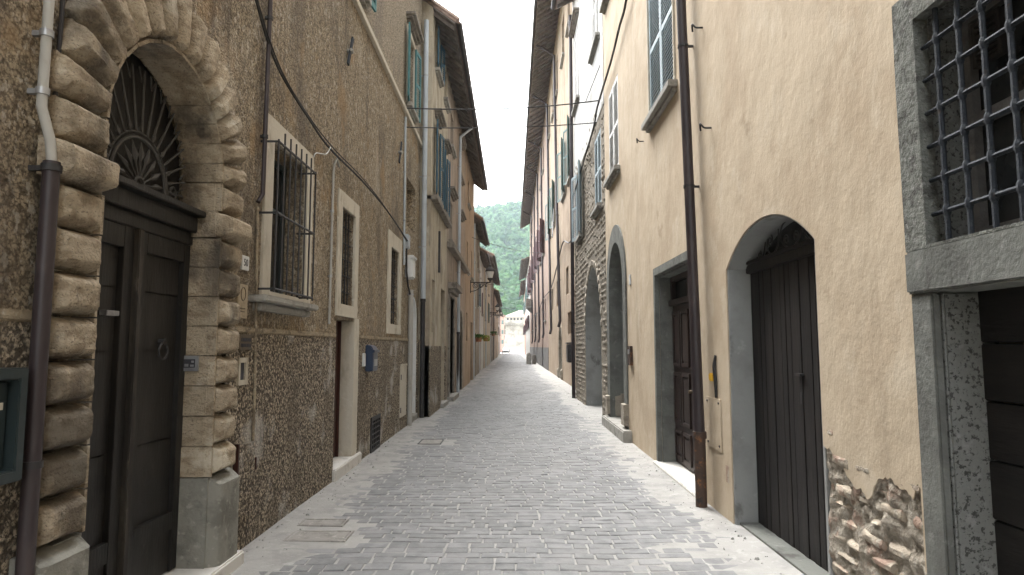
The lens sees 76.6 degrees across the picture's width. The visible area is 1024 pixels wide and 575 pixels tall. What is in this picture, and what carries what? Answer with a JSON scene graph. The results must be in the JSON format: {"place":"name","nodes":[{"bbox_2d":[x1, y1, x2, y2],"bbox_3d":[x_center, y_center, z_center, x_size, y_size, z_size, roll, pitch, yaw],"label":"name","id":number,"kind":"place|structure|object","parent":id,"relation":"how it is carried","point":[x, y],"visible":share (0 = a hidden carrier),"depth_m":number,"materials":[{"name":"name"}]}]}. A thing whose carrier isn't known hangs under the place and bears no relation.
{"place":"outdoors","nodes":[
{"label":"outdoors","id":0,"kind":"place"},
{"bbox_2d":[435,0,533,206],"label":"sky","id":1,"kind":"structure","parent":0,"point":[497,33],"materials":[{"name":"white"}]},
{"bbox_2d":[501,314,505,351],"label":"pink house","id":2,"kind":"structure","parent":0,"point":[502,332],"depth_m":185.57,"materials":[{"name":"paint"}]},
{"bbox_2d":[230,353,803,574],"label":"road","id":3,"kind":"structure","parent":0,"point":[277,557],"depth_m":6.42,"materials":[{"name":"stone"}]},
{"bbox_2d":[283,530,353,541],"bbox_3d":[-1.679,2.173,5.648,0.530,0.024,0.320,0,-5,0],"label":"inspection hatch","id":4,"kind":"object","parent":3,"relation":"on","point":[323,535],"visible":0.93,"depth_m":5.63,"materials":[{"name":"metal"}]},
{"bbox_2d":[297,519,348,526],"bbox_3d":[-1.764,2.206,6.067,0.420,0.024,0.240,0,-5,0],"label":"inspection hatch","id":5,"kind":"object","parent":3,"relation":"on","point":[327,522],"visible":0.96,"depth_m":6.06,"materials":[{"name":"metal"}]},
{"bbox_2d":[418,439,443,443],"bbox_3d":[-1.408,2.691,11.279,0.400,0.024,0.550,0,-5,0],"label":"inspection hatch","id":6,"kind":"object","parent":3,"relation":"on","point":[431,441],"visible":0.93,"depth_m":11.29,"materials":[{"name":"metal"}]},
{"bbox_2d":[237,385,781,574],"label":"grit","id":7,"kind":"object","parent":3,"relation":"on","point":[756,558],"visible":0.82,"depth_m":6.98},
{"bbox_3d":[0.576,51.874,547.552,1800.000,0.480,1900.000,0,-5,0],"label":"ground","id":8,"kind":"structure","parent":0,"visible":0},
{"bbox_2d":[0,0,431,574],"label":"roughcast house","id":9,"kind":"structure","parent":8,"relation":"on","point":[156,110],"depth_m":4.63,"materials":[{"name":"stone"}]},
{"bbox_2d":[0,367,28,485],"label":"letterbox case","id":10,"kind":"object","parent":9,"relation":"attached to","point":[13,390],"visible":1,"depth_m":2.75,"materials":[{"name":"grey metal"}]},
{"bbox_2d":[0,382,7,468],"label":"box door","id":11,"kind":"structure","parent":10,"relation":"in","point":[3,385],"depth_m":2.73,"materials":[{"name":"grey metal"}]},
{"bbox_2d":[14,160,62,574],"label":"downpipe","id":12,"kind":"object","parent":9,"relation":"attached to","point":[33,460],"visible":0.87,"depth_m":2.89,"materials":[{"name":"metal"}]},
{"bbox_2d":[27,0,56,160],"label":"downpipe","id":13,"kind":"object","parent":9,"relation":"attached to","point":[45,32],"visible":0.98,"depth_m":2.99,"materials":[{"name":"metal"}]},
{"bbox_2d":[52,0,64,95],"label":"conduit","id":14,"kind":"object","parent":9,"relation":"attached to","point":[60,25],"visible":0.49,"depth_m":3.12,"materials":[{"name":"metal"}]},
{"bbox_2d":[9,0,251,574],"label":"doorway","id":15,"kind":"structure","parent":9,"relation":"in","point":[137,478],"depth_m":4.09,"materials":[{"name":"stone"}]},
{"bbox_2d":[183,356,198,370],"bbox_3d":[-2.300,0.542,4.633,0.120,0.110,0.027,0,-5,0],"label":"intercom","id":16,"kind":"object","parent":9,"relation":"attached to","point":[191,363],"visible":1,"depth_m":4.62,"materials":[{"name":"metal"}]},
{"bbox_2d":[236,284,247,318],"bbox_3d":[-2.212,0.112,5.314,0.025,0.280,0.190,0,-5,0],"label":"wall plaque","id":17,"kind":"object","parent":9,"relation":"attached to","point":[242,299],"depth_m":5.33,"materials":[{"name":"beige stone"}]},
{"bbox_2d":[236,357,248,385],"bbox_3d":[-2.202,0.680,5.267,0.045,0.220,0.180,0,-5,0],"label":"doorbell box","id":18,"kind":"object","parent":9,"relation":"attached to","point":[242,377],"visible":0.85,"depth_m":5.26,"materials":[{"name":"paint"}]},
{"bbox_2d":[240,255,248,270],"bbox_3d":[-2.214,-0.203,5.378,0.020,0.120,0.140,0,-5,0],"label":"number tile","id":19,"kind":"object","parent":9,"relation":"attached to","point":[245,264],"visible":0.99,"depth_m":5.36,"materials":[{"name":"white ceramic"}]},
{"bbox_2d":[233,441,256,517],"bbox_3d":[-2.179,1.555,5.279,0.050,0.600,0.378,0,-5,0],"label":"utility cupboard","id":20,"kind":"object","parent":9,"relation":"attached to","point":[244,466],"visible":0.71,"depth_m":5.26,"materials":[{"name":"metal"}]},
{"bbox_2d":[238,334,251,349],"bbox_3d":[-2.188,0.447,5.299,0.033,0.130,0.240,0,-5,0],"label":"wall plaque","id":21,"kind":"object","parent":9,"relation":"attached to","point":[245,343],"depth_m":5.29,"materials":[{"name":"brown metal"}]},
{"bbox_2d":[252,207,258,440],"bbox_3d":[-2.196,0.300,5.553,0.057,2.011,0.034,0,-5,0],"label":"conduit","id":22,"kind":"object","parent":9,"relation":"attached to","point":[255,326],"visible":0.93,"depth_m":5.54,"materials":[{"name":"metal"}]},
{"bbox_2d":[256,0,272,203],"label":"downpipe","id":23,"kind":"object","parent":9,"relation":"attached to","point":[269,19],"visible":0.99,"depth_m":5.75,"materials":[{"name":"metal"}]},
{"bbox_2d":[248,113,318,316],"bbox_3d":[-2.283,-0.638,6.341,0.461,1.800,1.610,0,-5,0],"label":"window","id":24,"kind":"structure","parent":9,"relation":"in","point":[270,298],"depth_m":6.19,"materials":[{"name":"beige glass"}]},
{"bbox_2d":[255,0,407,240],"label":"cable","id":25,"kind":"object","parent":9,"relation":"attached to","point":[287,85],"visible":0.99,"depth_m":6.61,"materials":[{"name":"rubber"}]},
{"bbox_2d":[258,1,406,241],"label":"cable","id":26,"kind":"object","parent":9,"relation":"attached to","point":[310,117],"visible":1,"depth_m":6.77,"materials":[{"name":"rubber"}]},
{"bbox_2d":[328,158,339,323],"bbox_3d":[-2.195,-0.587,7.977,0.060,2.076,0.210,-1,-5,6],"label":"conduit","id":27,"kind":"object","parent":9,"relation":"attached to","point":[331,238],"visible":1,"depth_m":7.89,"materials":[{"name":"metal"}]},
{"bbox_2d":[332,319,361,481],"bbox_3d":[-2.316,1.473,8.675,0.330,2.140,1.380,0,-5,0],"label":"door","id":28,"kind":"structure","parent":9,"relation":"in","point":[345,455],"depth_m":8.97,"materials":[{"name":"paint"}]},
{"bbox_2d":[335,188,359,318],"bbox_3d":[-2.325,-0.414,8.746,0.252,1.630,1.100,0,-5,0],"label":"window","id":29,"kind":"structure","parent":9,"relation":"in","point":[344,202],"depth_m":8.77,"materials":[{"name":"beige glass"}]},
{"bbox_2d":[347,36,353,65],"bbox_3d":[-2.191,-3.190,8.748,0.100,0.492,0.269,0,-5,0],"label":"wall anchor","id":30,"kind":"object","parent":9,"relation":"attached to","point":[350,51],"depth_m":8.72,"materials":[{"name":"metal"}]},
{"bbox_2d":[359,0,376,11],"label":"window","id":31,"kind":"structure","parent":9,"relation":"in","point":[365,3],"depth_m":9.67,"materials":[{"name":"teal glass"}]},
{"bbox_2d":[365,345,379,370],"bbox_3d":[-2.117,1.068,9.836,0.145,0.397,0.380,0,-5,0],"label":"letterbox","id":32,"kind":"object","parent":9,"relation":"attached to","point":[371,352],"visible":0.98,"depth_m":9.68,"materials":[{"name":"blue"}]},
{"bbox_2d":[370,413,380,452],"bbox_3d":[-2.194,2.324,10.354,0.050,0.550,0.680,0,-5,0],"label":"vent grate","id":33,"kind":"object","parent":9,"relation":"attached to","point":[375,424],"visible":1,"depth_m":10.31,"materials":[{"name":"metal"}]},
{"bbox_2d":[386,229,401,334],"bbox_3d":[-2.238,-0.059,12.198,0.086,1.870,1.400,0,-5,0],"label":"window","id":34,"kind":"structure","parent":9,"relation":"in","point":[394,243],"depth_m":12.24,"materials":[{"name":"beige stone"}]},
{"bbox_2d":[399,364,407,417],"bbox_3d":[-2.191,2.057,12.994,0.050,1.040,0.810,0,-5,0],"label":"utility cupboard","id":35,"kind":"object","parent":9,"relation":"attached to","point":[402,394],"visible":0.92,"depth_m":12.89,"materials":[{"name":"paint"}]},
{"bbox_2d":[403,117,406,264],"bbox_3d":[-2.192,-1.982,13.236,0.069,3.052,0.144,0,-5,0],"label":"conduit","id":36,"kind":"object","parent":9,"relation":"attached to","point":[404,171],"visible":0.96,"depth_m":13.20,"materials":[{"name":"metal"}]},
{"bbox_2d":[405,234,410,294],"bbox_3d":[-2.166,-0.473,13.467,0.100,1.216,0.492,0,-5,0],"label":"junction box","id":37,"kind":"object","parent":9,"relation":"attached to","point":[407,243],"visible":0.9,"depth_m":13.31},
{"bbox_2d":[407,290,413,425],"bbox_3d":[-2.148,1.479,13.653,0.139,2.871,0.134,5,-7,-45],"label":"conduit","id":38,"kind":"object","parent":9,"relation":"attached to","point":[410,358],"visible":0.81,"depth_m":13.62,"materials":[{"name":"metal"}]},
{"bbox_2d":[405,255,416,279],"bbox_3d":[-2.121,-0.417,13.616,0.190,0.480,0.440,0,-5,0],"label":"meter box","id":39,"kind":"object","parent":9,"relation":"attached to","point":[411,259],"visible":0.94,"depth_m":13.44,"materials":[{"name":"white plastic"}]},
{"bbox_2d":[412,297,417,421],"bbox_3d":[-2.400,1.636,14.444,0.470,2.860,1.140,0,-5,0],"label":"door","id":40,"kind":"structure","parent":9,"relation":"in","point":[414,415],"depth_m":14.89,"materials":[{"name":"white paint"}]},
{"bbox_2d":[406,11,423,123],"bbox_3d":[-2.171,-4.733,14.190,0.290,2.040,1.673,0,-5,0],"label":"window","id":41,"kind":"structure","parent":9,"relation":"in","point":[414,34],"depth_m":14.29,"materials":[{"name":"teal wood"}]},
{"bbox_2d":[419,19,428,417],"bbox_3d":[-2.126,-1.717,15.441,0.197,9.680,0.134,0,-5,0],"label":"downpipe","id":42,"kind":"object","parent":9,"relation":"attached to","point":[425,75],"visible":0.94,"depth_m":15.39,"materials":[{"name":"metal"}]},
{"bbox_2d":[406,100,597,109],"bbox_3d":[-0.085,-3.996,14.121,4.499,0.804,0.028,2,-6,-21],"label":"overhead wire","id":43,"kind":"object","parent":9,"relation":"attached to","point":[500,108],"visible":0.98,"depth_m":14.02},
{"bbox_2d":[407,122,596,128],"bbox_3d":[-0.085,-3.610,14.387,4.655,0.820,0.024,2,-6,-25],"label":"overhead wire","id":44,"kind":"object","parent":9,"relation":"attached to","point":[499,127],"visible":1,"depth_m":14.24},
{"bbox_2d":[418,0,471,416],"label":"pale yellow house","id":45,"kind":"structure","parent":8,"relation":"on","point":[447,51],"depth_m":16.55,"materials":[{"name":"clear paint"}]},
{"bbox_2d":[438,231,440,272],"bbox_3d":[-1.927,-0.944,17.209,0.050,1.100,0.100,0,-5,0],"label":"wall anchor","id":46,"kind":"object","parent":45,"relation":"attached to","point":[439,242],"depth_m":17.17,"materials":[{"name":"metal"}]},
{"bbox_2d":[435,25,444,87],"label":"window","id":47,"kind":"structure","parent":45,"relation":"in","point":[438,70],"depth_m":17.14,"materials":[{"name":"teal glass"}]},
{"bbox_2d":[434,110,446,204],"bbox_3d":[-1.908,-3.301,16.846,0.290,2.330,1.489,0,-5,0],"label":"window","id":48,"kind":"structure","parent":45,"relation":"in","point":[439,115],"depth_m":17.15,"materials":[{"name":"teal glass"}]},
{"bbox_2d":[443,97,450,113],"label":"window","id":49,"kind":"structure","parent":45,"relation":"in","point":[446,102],"depth_m":18.79,"materials":[{"name":"beige glass"}]},
{"bbox_2d":[444,139,452,218],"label":"window","id":50,"kind":"structure","parent":45,"relation":"in","point":[448,148],"depth_m":18.99,"materials":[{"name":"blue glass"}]},
{"bbox_2d":[446,73,482,401],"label":"grey pink house","id":51,"kind":"structure","parent":8,"relation":"on","point":[460,95],"depth_m":21.65,"materials":[{"name":"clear paint"}]},
{"bbox_2d":[449,186,458,241],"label":"window","id":52,"kind":"structure","parent":51,"relation":"in","point":[453,193],"depth_m":20.50,"materials":[{"name":"brown glass"}]},
{"bbox_2d":[447,282,462,401],"bbox_3d":[-1.958,1.778,20.626,0.580,3.700,2.200,0,-5,0],"label":"door","id":53,"kind":"structure","parent":51,"relation":"in","point":[454,289],"depth_m":20.20,"materials":[{"name":"wood"}]},
{"bbox_2d":[459,306,462,389],"bbox_3d":[-1.975,2.269,24.096,0.140,3.150,2.100,0,-5,0],"label":"door","id":54,"kind":"structure","parent":51,"relation":"in","point":[461,330],"depth_m":24.94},
{"bbox_2d":[459,133,466,185],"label":"window","id":55,"kind":"structure","parent":51,"relation":"in","point":[464,146],"depth_m":24.57,"materials":[{"name":"brown glass"}]},
{"bbox_2d":[456,128,472,391],"bbox_3d":[-1.716,-1.059,22.895,0.264,9.721,0.862,-3,-6,31],"label":"downpipe","id":56,"kind":"object","parent":51,"relation":"attached to","point":[458,272],"visible":0.88,"depth_m":22.56,"materials":[{"name":"metal"}]},
{"bbox_2d":[464,148,487,386],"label":"peach house","id":57,"kind":"structure","parent":8,"relation":"on","point":[475,172],"depth_m":29.59,"materials":[{"name":"paint"}]},
{"bbox_2d":[470,265,494,292],"bbox_3d":[-1.363,-0.407,30.163,1.152,1.340,0.460,0,-5,0],"label":"street lantern","id":58,"kind":"object","parent":57,"relation":"attached to","point":[489,270],"visible":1,"depth_m":30.10,"materials":[{"name":"metal"}]},
{"bbox_2d":[474,212,489,375],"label":"weathered house","id":59,"kind":"structure","parent":8,"relation":"on","point":[480,230],"depth_m":37.65,"materials":[{"name":"beige paint"}]},
{"bbox_2d":[473,223,474,378],"bbox_3d":[-1.982,0.670,33.278,0.187,8.000,0.114,0,-5,0],"label":"downpipe","id":60,"kind":"object","parent":59,"relation":"attached to","point":[474,315],"visible":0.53,"depth_m":33.12,"materials":[{"name":"metal"}]},
{"bbox_2d":[480,247,491,369],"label":"brown eaved house","id":61,"kind":"structure","parent":8,"relation":"on","point":[485,261],"depth_m":46.80,"materials":[{"name":"clear paint"}]},
{"bbox_2d":[483,250,498,367],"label":"cream house","id":62,"kind":"structure","parent":8,"relation":"on","point":[493,262],"depth_m":56.66,"materials":[{"name":"beige paint"}]},
{"bbox_2d":[485,273,486,367],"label":"downpipe","id":63,"kind":"object","parent":62,"relation":"attached to","point":[486,322],"visible":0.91,"depth_m":50.55,"materials":[{"name":"metal"}]},
{"bbox_2d":[491,275,499,361],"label":"pinkish house","id":64,"kind":"structure","parent":8,"relation":"on","point":[496,280],"depth_m":72.18,"materials":[{"name":"beige paint"}]},
{"bbox_2d":[490,283,490,362],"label":"downpipe","id":65,"kind":"object","parent":64,"relation":"attached to","point":[490,323],"visible":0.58,"depth_m":64.50,"materials":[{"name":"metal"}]},
{"bbox_2d":[493,287,502,358],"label":"tawny house","id":66,"kind":"structure","parent":8,"relation":"on","point":[497,297],"depth_m":90.60,"materials":[{"name":"beige paint"}]},
{"bbox_2d":[498,306,503,354],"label":"pale end house","id":67,"kind":"structure","parent":8,"relation":"on","point":[499,335],"depth_m":137.77,"materials":[{"name":"beige paint"}]},
{"bbox_2d":[504,310,523,346],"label":"fortress","id":68,"kind":"structure","parent":8,"relation":"on","point":[514,326],"depth_m":215.87,"materials":[{"name":"grey"}]},
{"bbox_2d":[505,346,523,351],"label":"wall","id":69,"kind":"structure","parent":8,"relation":"on","point":[516,348],"depth_m":203.06,"materials":[{"name":"white paint"}]},
{"bbox_2d":[519,279,525,353],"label":"salmon house","id":70,"kind":"structure","parent":8,"relation":"on","point":[522,289],"depth_m":139.13,"materials":[{"name":"pink paint"}]},
{"bbox_2d":[519,256,529,353],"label":"white house","id":71,"kind":"structure","parent":8,"relation":"on","point":[524,266],"depth_m":102.30,"materials":[{"name":"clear paint"}]},
{"bbox_2d":[520,96,548,370],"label":"rose palace","id":72,"kind":"structure","parent":8,"relation":"on","point":[536,116],"depth_m":56.42,"materials":[{"name":"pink paint"}]},
{"bbox_2d":[523,211,532,343],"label":"downpipe","id":73,"kind":"object","parent":72,"relation":"attached to","point":[531,283],"visible":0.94,"depth_m":78.52,"materials":[{"name":"metal"}]},
{"bbox_2d":[525,191,535,341],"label":"downpipe","id":74,"kind":"object","parent":72,"relation":"attached to","point":[534,269],"visible":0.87,"depth_m":68.29,"materials":[{"name":"metal"}]},
{"bbox_2d":[530,255,533,282],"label":"window","id":75,"kind":"structure","parent":72,"relation":"in","point":[531,261],"depth_m":69.97,"materials":[{"name":"white glass"}]},
{"bbox_2d":[526,167,539,342],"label":"downpipe","id":76,"kind":"object","parent":72,"relation":"attached to","point":[537,262],"visible":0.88,"depth_m":58.66,"materials":[{"name":"metal"}]},
{"bbox_2d":[533,241,537,273],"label":"window","id":77,"kind":"structure","parent":72,"relation":"in","point":[535,267],"depth_m":60.59,"materials":[{"name":"grey glass"}]},
{"bbox_2d":[528,140,544,337],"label":"downpipe","id":78,"kind":"object","parent":72,"relation":"attached to","point":[531,142],"visible":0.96,"depth_m":51.06,"materials":[{"name":"metal"}]},
{"bbox_2d":[535,230,540,266],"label":"window","id":79,"kind":"structure","parent":72,"relation":"in","point":[538,259],"depth_m":55.49,"materials":[{"name":"grey glass"}]},
{"bbox_2d":[538,218,544,257],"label":"window","id":80,"kind":"structure","parent":72,"relation":"in","point":[541,225],"depth_m":49.87,"materials":[{"name":"grey glass"}]},
{"bbox_2d":[533,231,574,315],"bbox_3d":[2.401,0.391,48.410,0.060,1.752,53.505,0,-5,0],"label":"cable","id":81,"kind":"object","parent":72,"relation":"attached to","point":[556,269],"visible":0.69,"depth_m":35.17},
{"bbox_2d":[528,0,575,386],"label":"ochre palace","id":82,"kind":"structure","parent":8,"relation":"on","point":[550,29],"depth_m":33.93,"materials":[{"name":"beige paint"}]},
{"bbox_2d":[532,95,551,333],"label":"downpipe","id":83,"kind":"object","parent":82,"relation":"attached to","point":[549,238],"visible":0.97,"depth_m":41.30,"materials":[{"name":"metal"}]},
{"bbox_2d":[545,196,550,240],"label":"window","id":84,"kind":"structure","parent":82,"relation":"in","point":[546,225],"depth_m":41.42,"materials":[{"name":"white glass"}]},
{"bbox_2d":[536,44,561,326],"bbox_3d":[1.897,-5.874,34.172,1.196,16.035,3.350,0,-5,0],"label":"downpipe","id":85,"kind":"object","parent":82,"relation":"attached to","point":[556,203],"visible":1,"depth_m":34.46,"materials":[{"name":"metal"}]},
{"bbox_2d":[549,180,554,229],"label":"window","id":86,"kind":"structure","parent":82,"relation":"in","point":[552,188],"depth_m":37.63,"materials":[{"name":"white glass"}]},
{"bbox_2d":[557,325,562,379],"bbox_3d":[2.573,3.250,33.190,0.425,2.853,2.703,0,-5,0],"label":"door","id":87,"kind":"structure","parent":82,"relation":"in","point":[559,370],"depth_m":34.04,"materials":[{"name":"brown wood"}]},
{"bbox_2d":[557,137,565,203],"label":"window","id":88,"kind":"structure","parent":82,"relation":"in","point":[562,188],"depth_m":30.34,"materials":[{"name":"white glass"}]},
{"bbox_2d":[563,115,569,186],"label":"window","id":89,"kind":"structure","parent":82,"relation":"in","point":[567,156],"depth_m":27.20,"materials":[{"name":"white glass"}]},
{"bbox_2d":[565,342,570,362],"bbox_3d":[2.363,2.687,26.865,0.230,0.820,0.880,0,-5,0],"label":"letterbox","id":90,"kind":"object","parent":82,"relation":"attached to","point":[568,352],"visible":0.75,"depth_m":26.49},
{"bbox_2d":[551,0,607,415],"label":"stone house","id":91,"kind":"structure","parent":8,"relation":"on","point":[586,35],"depth_m":18.13,"materials":[{"name":"grey paint"}]},
{"bbox_2d":[569,14,575,397],"bbox_3d":[1.976,-2.827,21.328,0.157,12.802,0.178,-4,-7,40],"label":"downpipe","id":92,"kind":"object","parent":91,"relation":"attached to","point":[572,274],"visible":0.75,"depth_m":21.22,"materials":[{"name":"metal"}]},
{"bbox_2d":[568,7,579,117],"bbox_3d":[2.026,-7.094,20.676,0.290,2.880,1.800,0,-5,0],"label":"window","id":93,"kind":"structure","parent":91,"relation":"in","point":[575,12],"depth_m":20.60,"materials":[{"name":"white glass"}]},
{"bbox_2d":[571,159,582,244],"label":"window","id":94,"kind":"structure","parent":91,"relation":"in","point":[578,208],"depth_m":20.10,"materials":[{"name":"grey glass"}]},
{"bbox_2d":[588,0,599,64],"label":"window","id":95,"kind":"structure","parent":91,"relation":"in","point":[596,34],"depth_m":15.95,"materials":[{"name":"white glass"}]},
{"bbox_2d":[590,128,601,219],"bbox_3d":[2.056,-2.717,15.598,0.220,1.940,1.440,0,-5,0],"label":"window","id":96,"kind":"structure","parent":91,"relation":"in","point":[597,208],"depth_m":15.54,"materials":[{"name":"white glass"}]},
{"bbox_2d":[573,0,626,198],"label":"cable","id":97,"kind":"object","parent":91,"relation":"attached to","point":[618,30],"visible":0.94,"depth_m":13.79,"materials":[{"name":"rubber"}]},
{"bbox_2d":[599,0,1023,574],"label":"beige house","id":98,"kind":"structure","parent":8,"relation":"on","point":[858,167],"depth_m":4.16,"materials":[{"name":"paint"}]},
{"bbox_2d":[599,0,608,13],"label":"window","id":99,"kind":"structure","parent":98,"relation":"in","point":[604,3],"depth_m":14.15,"materials":[{"name":"glass"}]},
{"bbox_2d":[603,74,619,189],"bbox_3d":[2.053,-3.137,13.187,0.220,2.000,1.500,0,-5,0],"label":"window","id":100,"kind":"structure","parent":98,"relation":"in","point":[615,169],"depth_m":13.15,"materials":[{"name":"white glass"}]},
{"bbox_2d":[602,225,631,442],"bbox_3d":[2.183,0.822,12.615,0.560,4.150,2.680,0,-5,0],"label":"door","id":101,"kind":"structure","parent":98,"relation":"in","point":[616,421],"depth_m":13.46,"materials":[{"name":"stone"}]},
{"bbox_2d":[627,346,632,364],"bbox_3d":[2.034,1.173,11.178,0.056,0.330,0.240,0,-5,0],"label":"doorbell box","id":102,"kind":"object","parent":98,"relation":"attached to","point":[630,354],"visible":1,"depth_m":11.07,"materials":[{"name":"metal"}]},
{"bbox_2d":[641,0,677,132],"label":"window","id":103,"kind":"structure","parent":98,"relation":"in","point":[665,37],"depth_m":9.05,"materials":[{"name":"grey glass"}]},
{"bbox_2d":[653,251,694,497],"bbox_3d":[2.224,1.062,8.190,0.470,2.870,2.210,0,-5,0],"label":"door","id":104,"kind":"structure","parent":98,"relation":"in","point":[673,370],"depth_m":8.98,"materials":[{"name":"wood"}]},
{"bbox_2d":[676,0,706,507],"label":"downpipe","id":105,"kind":"object","parent":98,"relation":"attached to","point":[699,431],"visible":0.95,"depth_m":6.96,"materials":[{"name":"metal"}]},
{"bbox_2d":[709,355,717,397],"bbox_3d":[2.045,0.899,6.580,0.057,0.426,0.166,0,-5,0],"label":"gas valve","id":106,"kind":"object","parent":98,"relation":"attached to","point":[713,376],"visible":1,"depth_m":6.51,"materials":[{"name":"metal"}]},
{"bbox_2d":[706,396,722,451],"bbox_3d":[2.057,1.378,6.585,0.040,0.510,0.470,0,-5,0],"label":"gas cupboard","id":107,"kind":"object","parent":98,"relation":"attached to","point":[714,421],"visible":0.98,"depth_m":6.55,"materials":[{"name":"metal"}]},
{"bbox_2d":[727,214,834,574],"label":"door","id":108,"kind":"structure","parent":98,"relation":"in","point":[782,484],"depth_m":5.51,"materials":[{"name":"brown paint"}]},
{"bbox_2d":[891,0,1023,252],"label":"window","id":109,"kind":"structure","parent":98,"relation":"in","point":[959,64],"depth_m":3.16,"materials":[{"name":"concrete"}]},
{"bbox_2d":[905,225,1023,574],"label":"door","id":110,"kind":"structure","parent":98,"relation":"in","point":[968,294],"depth_m":3.06,"materials":[{"name":"stone"}]},
{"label":"hill","id":111,"kind":"structure","parent":0,"visible":0},
{"bbox_2d":[474,200,529,339],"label":"forest","id":112,"kind":"object","parent":111,"relation":"on","point":[502,224],"visible":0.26,"depth_m":435.49,"materials":[{"name":"green plant"}]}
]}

